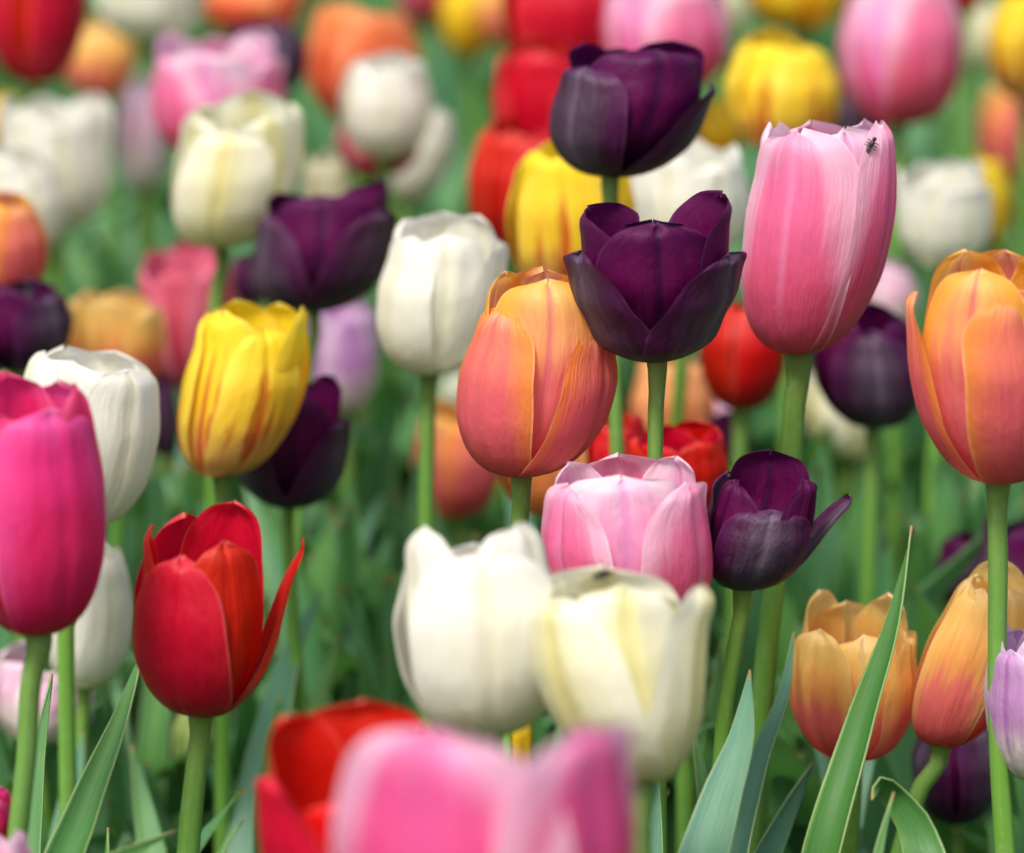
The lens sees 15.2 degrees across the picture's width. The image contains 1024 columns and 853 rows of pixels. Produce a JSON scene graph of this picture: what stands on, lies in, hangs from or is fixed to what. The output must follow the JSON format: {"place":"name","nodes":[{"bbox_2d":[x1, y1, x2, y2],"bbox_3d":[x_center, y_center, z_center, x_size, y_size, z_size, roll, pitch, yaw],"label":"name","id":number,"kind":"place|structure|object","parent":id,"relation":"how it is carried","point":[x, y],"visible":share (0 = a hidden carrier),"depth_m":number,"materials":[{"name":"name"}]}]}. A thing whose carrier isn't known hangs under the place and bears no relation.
{"place":"outdoors","nodes":[
{"label":"outdoors","id":0,"kind":"place"},
{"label":"ground","id":1,"kind":"structure","parent":0,"visible":0},
{"bbox_2d":[0,786,11,839],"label":"tulip","id":2,"kind":"object","parent":1,"relation":"on","point":[5,800],"visible":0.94,"depth_m":1.27,"materials":[{"name":"pink plant"}]},
{"bbox_2d":[0,829,30,852],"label":"tulip","id":3,"kind":"object","parent":1,"relation":"on","point":[17,842],"visible":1,"depth_m":1.21,"materials":[{"name":"pink plant"}]},
{"bbox_2d":[0,190,47,643],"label":"tulip","id":4,"kind":"object","parent":1,"relation":"on","point":[23,246],"visible":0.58,"depth_m":1.70,"materials":[{"name":"orange plant"}]},
{"bbox_2d":[0,146,65,248],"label":"tulip","id":5,"kind":"object","parent":1,"relation":"on","point":[29,174],"visible":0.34,"depth_m":1.93,"materials":[{"name":"white plant"}]},
{"bbox_2d":[0,278,72,642],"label":"tulip","id":6,"kind":"object","parent":1,"relation":"on","point":[36,316],"visible":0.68,"depth_m":1.64,"materials":[{"name":"purple plant"}]},
{"bbox_2d":[27,673,52,852],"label":"tulip leaf","id":7,"kind":"object","parent":1,"relation":"on","point":[34,844],"visible":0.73,"depth_m":1.36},
{"bbox_2d":[0,0,87,281],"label":"tulip","id":8,"kind":"object","parent":1,"relation":"on","point":[40,41],"visible":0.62,"depth_m":2.03,"materials":[{"name":"red plant"}]},
{"bbox_2d":[0,640,97,845],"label":"tulip","id":9,"kind":"object","parent":1,"relation":"on","point":[12,657],"visible":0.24,"depth_m":1.58,"materials":[{"name":"pink plant"}]},
{"bbox_2d":[0,370,105,839],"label":"tulip","id":10,"kind":"object","parent":1,"relation":"on","point":[52,519],"visible":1,"depth_m":1.23,"materials":[{"name":"pink plant"}]},
{"bbox_2d":[0,92,111,348],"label":"tulip","id":11,"kind":"object","parent":1,"relation":"on","point":[71,144],"visible":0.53,"depth_m":1.99,"materials":[{"name":"white plant"}]},
{"bbox_2d":[50,730,84,837],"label":"tulip leaf","id":12,"kind":"object","parent":1,"relation":"on","point":[80,753],"visible":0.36,"depth_m":1.53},
{"bbox_2d":[48,543,133,767],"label":"tulip","id":13,"kind":"object","parent":1,"relation":"on","point":[103,628],"visible":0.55,"depth_m":1.53,"materials":[{"name":"white plant"}]},
{"bbox_2d":[23,345,159,818],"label":"tulip","id":14,"kind":"object","parent":1,"relation":"on","point":[120,390],"visible":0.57,"depth_m":1.45,"materials":[{"name":"white plant"}]},
{"bbox_2d":[44,664,139,852],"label":"tulip leaf","id":15,"kind":"object","parent":1,"relation":"on","point":[74,828],"visible":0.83,"depth_m":1.32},
{"bbox_2d":[65,18,135,289],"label":"tulip","id":16,"kind":"object","parent":1,"relation":"on","point":[103,63],"visible":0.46,"depth_m":2.38,"materials":[{"name":"orange plant"}]},
{"bbox_2d":[67,289,165,553],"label":"tulip","id":17,"kind":"object","parent":1,"relation":"on","point":[129,323],"visible":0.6,"depth_m":1.76,"materials":[{"name":"orange plant"}]},
{"bbox_2d":[115,76,167,269],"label":"tulip","id":18,"kind":"object","parent":1,"relation":"on","point":[141,143],"visible":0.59,"depth_m":2.10,"materials":[{"name":"pink plant"}]},
{"bbox_2d":[112,830,176,852],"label":"tulip leaf","id":19,"kind":"object","parent":1,"relation":"on","point":[138,847],"visible":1,"depth_m":1.24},
{"bbox_2d":[131,744,166,852],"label":"tulip leaf","id":20,"kind":"object","parent":1,"relation":"on","point":[147,826],"visible":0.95,"depth_m":1.53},
{"bbox_2d":[96,0,204,251],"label":"tulip","id":21,"kind":"object","parent":1,"relation":"on","point":[147,23],"visible":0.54,"depth_m":2.23,"materials":[{"name":"white plant"}]},
{"bbox_2d":[136,685,170,813],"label":"tulip leaf","id":22,"kind":"object","parent":1,"relation":"on","point":[153,738],"visible":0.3,"depth_m":1.66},
{"bbox_2d":[156,375,178,485],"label":"tulip","id":23,"kind":"object","parent":1,"relation":"on","point":[167,447],"visible":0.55,"depth_m":1.85,"materials":[{"name":"purple plant"}]},
{"bbox_2d":[149,387,186,490],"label":"tulip leaf","id":24,"kind":"object","parent":1,"relation":"on","point":[180,463],"visible":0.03,"depth_m":1.92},
{"bbox_2d":[139,242,235,503],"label":"tulip","id":25,"kind":"object","parent":1,"relation":"on","point":[175,281],"visible":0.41,"depth_m":1.85,"materials":[{"name":"pink plant"}]},
{"bbox_2d":[172,714,213,788],"bbox_3d":[-0.167,0.241,1.658,0.090,0.252,0.034,-6,15,-23],"label":"tulip bud","id":26,"kind":"object","parent":1,"relation":"on","point":[180,736],"visible":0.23,"depth_m":1.65,"materials":[{"name":"green plant"}]},
{"bbox_2d":[150,30,284,150],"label":"tulip","id":27,"kind":"object","parent":1,"relation":"on","point":[189,77],"visible":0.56,"depth_m":1.89,"materials":[{"name":"pink plant"}]},
{"bbox_2d":[133,499,303,852],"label":"tulip","id":28,"kind":"object","parent":1,"relation":"on","point":[204,644],"visible":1,"depth_m":1.29,"materials":[{"name":"red plant"}]},
{"bbox_2d":[217,819,243,852],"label":"tulip leaf","id":29,"kind":"object","parent":1,"relation":"on","point":[224,846],"visible":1,"depth_m":1.27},
{"bbox_2d":[177,299,309,852],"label":"tulip","id":30,"kind":"object","parent":1,"relation":"on","point":[245,380],"visible":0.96,"depth_m":1.51,"materials":[{"name":"yellow plant"}]},
{"bbox_2d":[232,252,262,305],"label":"tulip","id":31,"kind":"object","parent":1,"relation":"on","point":[245,289],"visible":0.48,"depth_m":1.84,"materials":[{"name":"purple plant"}]},
{"bbox_2d":[203,0,303,31],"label":"tulip","id":32,"kind":"object","parent":1,"relation":"on","point":[225,15],"visible":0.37,"depth_m":2.47,"materials":[{"name":"orange plant"}]},
{"bbox_2d":[166,375,350,852],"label":"tulip","id":33,"kind":"object","parent":1,"relation":"on","point":[303,465],"visible":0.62,"depth_m":1.56,"materials":[{"name":"purple plant"}]},
{"bbox_2d":[255,508,279,691],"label":"tulip leaf","id":34,"kind":"object","parent":1,"relation":"on","point":[266,589],"visible":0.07,"depth_m":1.76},
{"bbox_2d":[228,18,307,306],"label":"tulip","id":35,"kind":"object","parent":1,"relation":"on","point":[291,49],"visible":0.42,"depth_m":2.10,"materials":[{"name":"purple plant"}]},
{"bbox_2d":[225,589,322,852],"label":"tulip leaf","id":36,"kind":"object","parent":1,"relation":"on","point":[282,680],"visible":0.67,"depth_m":1.58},
{"bbox_2d":[171,89,385,551],"bbox_3d":[-0.138,0.089,1.772,0.189,0.491,0.088,-4,15,-17],"label":"tulip","id":37,"kind":"object","parent":1,"relation":"on","point":[238,161],"visible":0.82,"depth_m":1.69,"materials":[{"name":"beige plant"}]},
{"bbox_2d":[230,179,397,753],"bbox_3d":[-0.125,0.121,1.707,0.156,0.459,0.061,-6,15,-23],"label":"tulip","id":38,"kind":"object","parent":1,"relation":"on","point":[314,257],"visible":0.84,"depth_m":1.65,"materials":[{"name":"purple plant"}]},
{"bbox_2d":[307,635,338,713],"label":"tulip leaf","id":39,"kind":"object","parent":1,"relation":"on","point":[318,699],"visible":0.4,"depth_m":1.64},
{"bbox_2d":[299,149,348,197],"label":"tulip","id":40,"kind":"object","parent":1,"relation":"on","point":[325,173],"visible":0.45,"depth_m":1.98,"materials":[{"name":"beige plant"}]},
{"bbox_2d":[255,698,428,852],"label":"tulip","id":41,"kind":"object","parent":1,"relation":"on","point":[296,789],"visible":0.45,"depth_m":1.14,"materials":[{"name":"red plant"}]},
{"bbox_2d":[307,300,377,504],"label":"tulip","id":42,"kind":"object","parent":1,"relation":"on","point":[347,355],"visible":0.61,"depth_m":1.86,"materials":[{"name":"purple plant"}]},
{"bbox_2d":[306,4,419,187],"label":"tulip","id":43,"kind":"object","parent":1,"relation":"on","point":[342,39],"visible":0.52,"depth_m":2.17,"materials":[{"name":"orange plant"}]},
{"bbox_2d":[336,123,419,181],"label":"tulip","id":44,"kind":"object","parent":1,"relation":"on","point":[355,160],"visible":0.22,"depth_m":2.04,"materials":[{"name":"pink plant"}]},
{"bbox_2d":[396,0,441,68],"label":"tulip","id":45,"kind":"object","parent":1,"relation":"on","point":[421,13],"visible":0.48,"depth_m":2.59,"materials":[{"name":"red plant"}]},
{"bbox_2d":[391,107,453,224],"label":"tulip","id":46,"kind":"object","parent":1,"relation":"on","point":[422,177],"visible":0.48,"depth_m":2.13,"materials":[{"name":"white plant"}]},
{"bbox_2d":[340,51,540,524],"bbox_3d":[-0.033,0.042,2.003,0.171,0.469,0.052,8,16,29],"label":"tulip","id":47,"kind":"object","parent":1,"relation":"on","point":[386,105],"visible":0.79,"depth_m":1.96,"materials":[{"name":"white plant"}]},
{"bbox_2d":[441,370,458,404],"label":"tulip","id":48,"kind":"object","parent":1,"relation":"on","point":[449,390],"visible":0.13,"depth_m":1.99,"materials":[{"name":"white plant"}]},
{"bbox_2d":[376,211,532,729],"bbox_3d":[-0.014,0.126,1.669,0.082,0.468,0.264,0,14,0],"label":"tulip","id":49,"kind":"object","parent":1,"relation":"on","point":[441,273],"depth_m":1.54,"materials":[{"name":"plant"}]},
{"bbox_2d":[412,398,499,547],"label":"tulip","id":50,"kind":"object","parent":1,"relation":"on","point":[465,485],"visible":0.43,"depth_m":1.84,"materials":[{"name":"orange plant"}]},
{"bbox_2d":[438,0,494,162],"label":"tulip","id":51,"kind":"object","parent":1,"relation":"on","point":[463,35],"visible":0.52,"depth_m":2.58,"materials":[{"name":"yellow plant"}]},
{"bbox_2d":[393,521,557,746],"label":"tulip","id":52,"kind":"object","parent":1,"relation":"on","point":[462,613],"visible":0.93,"depth_m":1.19,"materials":[{"name":"white plant"}]},
{"bbox_2d":[332,722,635,852],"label":"tulip","id":53,"kind":"object","parent":1,"relation":"on","point":[430,789],"visible":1,"depth_m":0.96,"materials":[{"name":"pink plant"}]},
{"bbox_2d":[476,0,509,61],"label":"tulip","id":54,"kind":"object","parent":1,"relation":"on","point":[489,16],"visible":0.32,"depth_m":2.54,"materials":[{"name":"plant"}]},
{"bbox_2d":[468,116,550,518],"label":"tulip","id":55,"kind":"object","parent":1,"relation":"on","point":[499,154],"visible":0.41,"depth_m":1.89,"materials":[{"name":"red plant"}]},
{"bbox_2d":[0,0,1023,852],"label":"leaves","id":56,"kind":"object","parent":1,"relation":"on","point":[354,582],"visible":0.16,"depth_m":1.82,"materials":[{"name":"green plant"}]},
{"bbox_2d":[510,724,532,762],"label":"tulip","id":57,"kind":"object","parent":1,"relation":"on","point":[521,741],"visible":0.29,"depth_m":1.29,"materials":[{"name":"yellow plant"}]},
{"bbox_2d":[492,36,574,140],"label":"tulip","id":58,"kind":"object","parent":1,"relation":"on","point":[529,71],"visible":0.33,"depth_m":1.92,"materials":[{"name":"red plant"}]},
{"bbox_2d":[456,266,617,753],"bbox_3d":[-0.018,0.178,1.425,0.116,0.486,0.057,7,16,25],"label":"tulip","id":59,"kind":"object","parent":1,"relation":"on","point":[537,382],"visible":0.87,"depth_m":1.34,"materials":[{"name":"orange plant"}]},
{"bbox_2d":[499,451,586,522],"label":"tulip","id":60,"kind":"object","parent":1,"relation":"on","point":[541,485],"visible":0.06,"depth_m":1.59,"materials":[{"name":"orange plant"}]},
{"bbox_2d":[500,0,604,48],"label":"tulip","id":61,"kind":"object","parent":1,"relation":"on","point":[576,22],"visible":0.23,"depth_m":2.06,"materials":[{"name":"red plant"}]},
{"bbox_2d":[506,140,635,736],"bbox_3d":[0.015,0.114,1.686,0.076,0.484,0.060,0,14,0],"label":"tulip","id":62,"kind":"object","parent":1,"relation":"on","point":[553,195],"visible":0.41,"depth_m":1.61,"materials":[{"name":"yellow plant"}]},
{"bbox_2d":[586,411,645,463],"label":"tulip","id":63,"kind":"object","parent":1,"relation":"on","point":[598,448],"visible":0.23,"depth_m":1.57,"materials":[{"name":"red plant"}]},
{"bbox_2d":[527,565,713,852],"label":"tulip","id":64,"kind":"object","parent":1,"relation":"on","point":[628,648],"visible":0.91,"depth_m":1.17,"materials":[{"name":"beige plant"}]},
{"bbox_2d":[593,566,612,582],"bbox_3d":[0.029,0.047,1.210,0.007,0.006,0.002,0,14,0],"label":"fly","id":65,"kind":"object","parent":64,"relation":"attached to","point":[602,575],"visible":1,"depth_m":1.21,"materials":[{"name":"black"}]},
{"bbox_2d":[549,40,715,455],"bbox_3d":[0.012,0.112,1.574,0.137,0.542,0.062,0,14,0],"label":"tulip","id":66,"kind":"object","parent":1,"relation":"on","point":[616,114],"visible":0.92,"depth_m":1.50,"materials":[{"name":"purple plant"}]},
{"bbox_2d":[602,0,727,85],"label":"tulip","id":67,"kind":"object","parent":1,"relation":"on","point":[635,25],"visible":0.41,"depth_m":1.95,"materials":[{"name":"pink plant"}]},
{"bbox_2d":[630,357,715,431],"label":"tulip","id":68,"kind":"object","parent":1,"relation":"on","point":[700,403],"visible":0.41,"depth_m":1.84,"materials":[{"name":"orange plant"}]},
{"bbox_2d":[541,452,812,852],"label":"tulip","id":69,"kind":"object","parent":1,"relation":"on","point":[637,514],"depth_m":1.30,"materials":[{"name":"plant"}]},
{"bbox_2d":[628,420,727,852],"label":"tulip","id":70,"kind":"object","parent":1,"relation":"on","point":[698,447],"visible":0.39,"depth_m":1.52,"materials":[{"name":"red plant"}]},
{"bbox_2d":[630,138,749,425],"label":"tulip","id":71,"kind":"object","parent":1,"relation":"on","point":[664,193],"visible":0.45,"depth_m":1.71,"materials":[{"name":"white plant"}]},
{"bbox_2d":[692,736,707,799],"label":"tulip leaf","id":72,"kind":"object","parent":1,"relation":"on","point":[701,776],"visible":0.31,"depth_m":1.43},
{"bbox_2d":[683,640,724,836],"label":"tulip leaf","id":73,"kind":"object","parent":1,"relation":"on","point":[707,743],"visible":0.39,"depth_m":1.57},
{"bbox_2d":[678,670,754,852],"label":"tulip leaf","id":74,"kind":"object","parent":1,"relation":"on","point":[711,826],"visible":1,"depth_m":1.31,"materials":[{"name":"plant"}]},
{"bbox_2d":[696,98,741,151],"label":"tulip","id":75,"kind":"object","parent":1,"relation":"on","point":[718,131],"visible":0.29,"depth_m":1.98,"materials":[{"name":"yellow plant"}]},
{"bbox_2d":[707,409,751,599],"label":"tulip","id":76,"kind":"object","parent":1,"relation":"on","point":[721,421],"visible":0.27,"depth_m":1.79,"materials":[{"name":"purple plant"}]},
{"bbox_2d":[716,0,751,99],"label":"tulip","id":77,"kind":"object","parent":1,"relation":"on","point":[739,13],"visible":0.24,"depth_m":2.48,"materials":[{"name":"beige plant"}]},
{"bbox_2d":[563,190,915,852],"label":"tulip","id":78,"kind":"object","parent":1,"relation":"on","point":[656,296],"depth_m":1.33,"materials":[{"name":"plant"}]},
{"bbox_2d":[699,301,784,656],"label":"tulip","id":79,"kind":"object","parent":1,"relation":"on","point":[742,368],"visible":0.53,"depth_m":1.70,"materials":[{"name":"red plant"}]},
{"bbox_2d":[652,449,851,852],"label":"tulip","id":80,"kind":"object","parent":1,"relation":"on","point":[766,531],"depth_m":1.33,"materials":[{"name":"plant"}]},
{"bbox_2d":[730,631,794,852],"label":"tulip leaf","id":81,"kind":"object","parent":1,"relation":"on","point":[757,772],"visible":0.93,"depth_m":1.40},
{"bbox_2d":[725,27,841,446],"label":"tulip","id":82,"kind":"object","parent":1,"relation":"on","point":[775,77],"visible":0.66,"depth_m":1.85,"materials":[{"name":"yellow plant"}]},
{"bbox_2d":[748,0,848,45],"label":"tulip","id":83,"kind":"object","parent":1,"relation":"on","point":[799,18],"visible":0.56,"depth_m":2.18,"materials":[{"name":"yellow plant"}]},
{"bbox_2d":[706,301,915,735],"bbox_3d":[0.136,0.144,1.721,0.089,0.408,0.114,5,15,20],"label":"tulip","id":84,"kind":"object","parent":1,"relation":"on","point":[861,373],"visible":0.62,"depth_m":1.66,"materials":[{"name":"purple plant"}]},
{"bbox_2d":[741,118,896,852],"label":"tulip","id":85,"kind":"object","parent":1,"relation":"on","point":[820,218],"visible":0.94,"depth_m":1.39,"materials":[{"name":"pink plant"}]},
{"bbox_2d":[804,368,864,516],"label":"tulip","id":86,"kind":"object","parent":1,"relation":"on","point":[849,439],"visible":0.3,"depth_m":1.93,"materials":[{"name":"beige plant"}]},
{"bbox_2d":[821,760,874,828],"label":"tulip leaf","id":87,"kind":"object","parent":1,"relation":"on","point":[868,766],"visible":0.07,"depth_m":1.60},
{"bbox_2d":[789,589,917,852],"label":"tulip","id":88,"kind":"object","parent":1,"relation":"on","point":[835,641],"visible":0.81,"depth_m":1.42,"materials":[{"name":"orange plant"}]},
{"bbox_2d":[835,76,889,128],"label":"tulip","id":89,"kind":"object","parent":1,"relation":"on","point":[851,114],"visible":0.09,"depth_m":2.06,"materials":[{"name":"purple plant"}]},
{"bbox_2d":[876,520,885,577],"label":"tulip leaf","id":90,"kind":"object","parent":1,"relation":"on","point":[880,554],"visible":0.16,"depth_m":1.74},
{"bbox_2d":[873,792,894,852],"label":"tulip leaf","id":91,"kind":"object","parent":1,"relation":"on","point":[880,843],"visible":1,"depth_m":1.28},
{"bbox_2d":[870,258,917,590],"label":"tulip","id":92,"kind":"object","parent":1,"relation":"on","point":[896,286],"visible":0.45,"depth_m":1.91,"materials":[{"name":"pink plant"}]},
{"bbox_2d":[838,0,962,463],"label":"tulip","id":93,"kind":"object","parent":1,"relation":"on","point":[900,63],"visible":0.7,"depth_m":1.99,"materials":[{"name":"pink plant"}]},
{"bbox_2d":[871,776,945,852],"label":"tulip leaf","id":94,"kind":"object","parent":1,"relation":"on","point":[914,825],"visible":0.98,"depth_m":1.32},
{"bbox_2d":[815,561,1023,852],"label":"tulip","id":95,"kind":"object","parent":1,"relation":"on","point":[948,708],"depth_m":1.40,"materials":[{"name":"plant"}]},
{"bbox_2d":[896,158,991,513],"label":"tulip","id":96,"kind":"object","parent":1,"relation":"on","point":[943,210],"visible":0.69,"depth_m":1.84,"materials":[{"name":"white plant"}]},
{"bbox_2d":[911,730,991,852],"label":"tulip","id":97,"kind":"object","parent":1,"relation":"on","point":[959,796],"visible":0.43,"depth_m":1.51,"materials":[{"name":"purple plant"}]},
{"bbox_2d":[936,530,977,603],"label":"tulip","id":98,"kind":"object","parent":1,"relation":"on","point":[953,546],"visible":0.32,"depth_m":1.71,"materials":[{"name":"purple plant"}]},
{"bbox_2d":[905,248,1023,852],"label":"tulip","id":99,"kind":"object","parent":1,"relation":"on","point":[965,355],"visible":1,"depth_m":1.30,"materials":[{"name":"orange plant"}]},
{"bbox_2d":[951,0,982,160],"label":"tulip","id":100,"kind":"object","parent":1,"relation":"on","point":[965,8],"visible":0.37,"depth_m":2.31,"materials":[{"name":"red plant"}]},
{"bbox_2d":[967,0,997,160],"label":"tulip","id":101,"kind":"object","parent":1,"relation":"on","point":[982,15],"visible":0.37,"depth_m":2.49,"materials":[{"name":"beige plant"}]},
{"bbox_2d":[973,152,1011,251],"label":"tulip","id":102,"kind":"object","parent":1,"relation":"on","point":[995,179],"visible":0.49,"depth_m":2.13,"materials":[{"name":"yellow plant"}]},
{"bbox_2d":[976,84,1018,249],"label":"tulip","id":103,"kind":"object","parent":1,"relation":"on","point":[997,125],"visible":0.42,"depth_m":2.33,"materials":[{"name":"orange plant"}]},
{"bbox_2d":[975,517,1023,575],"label":"tulip","id":104,"kind":"object","parent":1,"relation":"on","point":[1015,528],"visible":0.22,"depth_m":1.66,"materials":[{"name":"purple plant"}]},
{"bbox_2d":[984,623,1023,779],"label":"tulip","id":105,"kind":"object","parent":1,"relation":"on","point":[1004,700],"visible":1,"depth_m":1.34,"materials":[{"name":"purple plant"}]},
{"bbox_2d":[988,0,1023,256],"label":"tulip","id":106,"kind":"object","parent":1,"relation":"on","point":[1006,47],"visible":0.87,"depth_m":2.08,"materials":[{"name":"yellow plant"}]},
{"bbox_2d":[1014,776,1023,851],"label":"tulip leaf","id":107,"kind":"object","parent":1,"relation":"on","point":[1019,783],"visible":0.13,"depth_m":1.50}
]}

